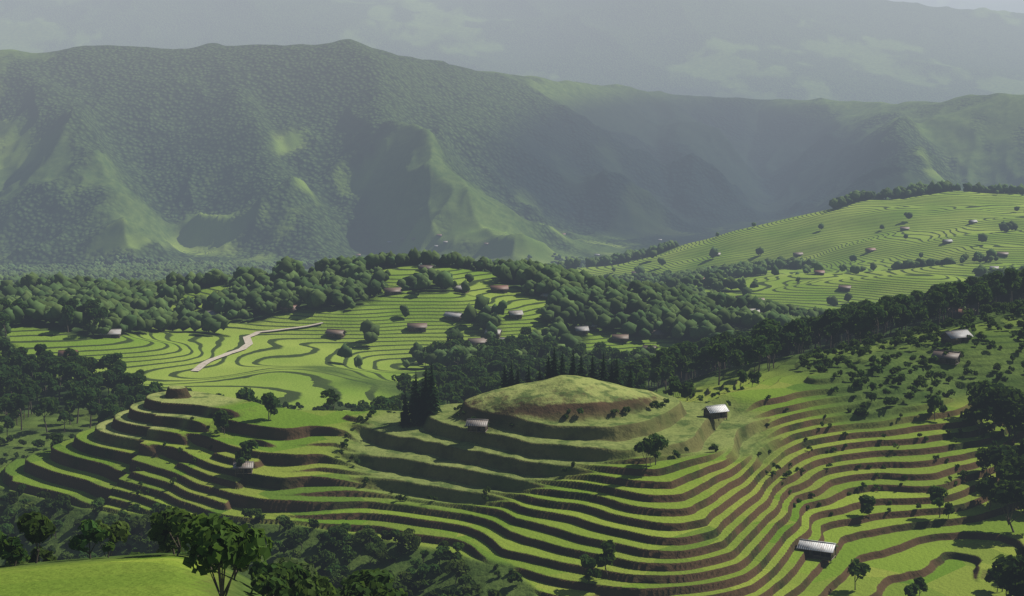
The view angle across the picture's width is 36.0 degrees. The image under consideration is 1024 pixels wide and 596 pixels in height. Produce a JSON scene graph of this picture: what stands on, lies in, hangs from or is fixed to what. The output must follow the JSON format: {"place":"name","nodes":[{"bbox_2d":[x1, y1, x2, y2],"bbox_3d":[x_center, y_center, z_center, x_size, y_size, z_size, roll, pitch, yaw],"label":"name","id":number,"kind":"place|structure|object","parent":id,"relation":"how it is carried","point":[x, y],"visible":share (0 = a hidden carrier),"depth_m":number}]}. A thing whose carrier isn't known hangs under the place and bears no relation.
{"place":"outdoors","nodes":[
{"label":"outdoors","id":0,"kind":"place"},
{"bbox_2d":[191,322,322,370],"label":"dirt road","id":1,"kind":"structure","parent":0,"point":[246,345],"depth_m":685.52},
{"bbox_2d":[0,0,1023,595],"bbox_3d":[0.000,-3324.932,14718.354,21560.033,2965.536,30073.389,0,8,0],"label":"terrain","id":2,"kind":"structure","parent":0,"point":[254,130],"depth_m":2526.41},
{"bbox_2d":[0,180,1023,367],"bbox_3d":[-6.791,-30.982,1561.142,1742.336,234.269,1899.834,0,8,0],"label":"forest","id":3,"kind":"object","parent":2,"relation":"on","point":[145,293],"visible":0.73,"depth_m":792.52},
{"bbox_2d":[0,268,1023,595],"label":"trees","id":4,"kind":"object","parent":2,"relation":"on","point":[208,540],"depth_m":427.03},
{"bbox_2d":[57,220,1008,563],"bbox_3d":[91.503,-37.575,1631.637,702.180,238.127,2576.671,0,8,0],"label":"houses","id":5,"kind":"structure","parent":2,"relation":"on","point":[821,550],"depth_m":660.71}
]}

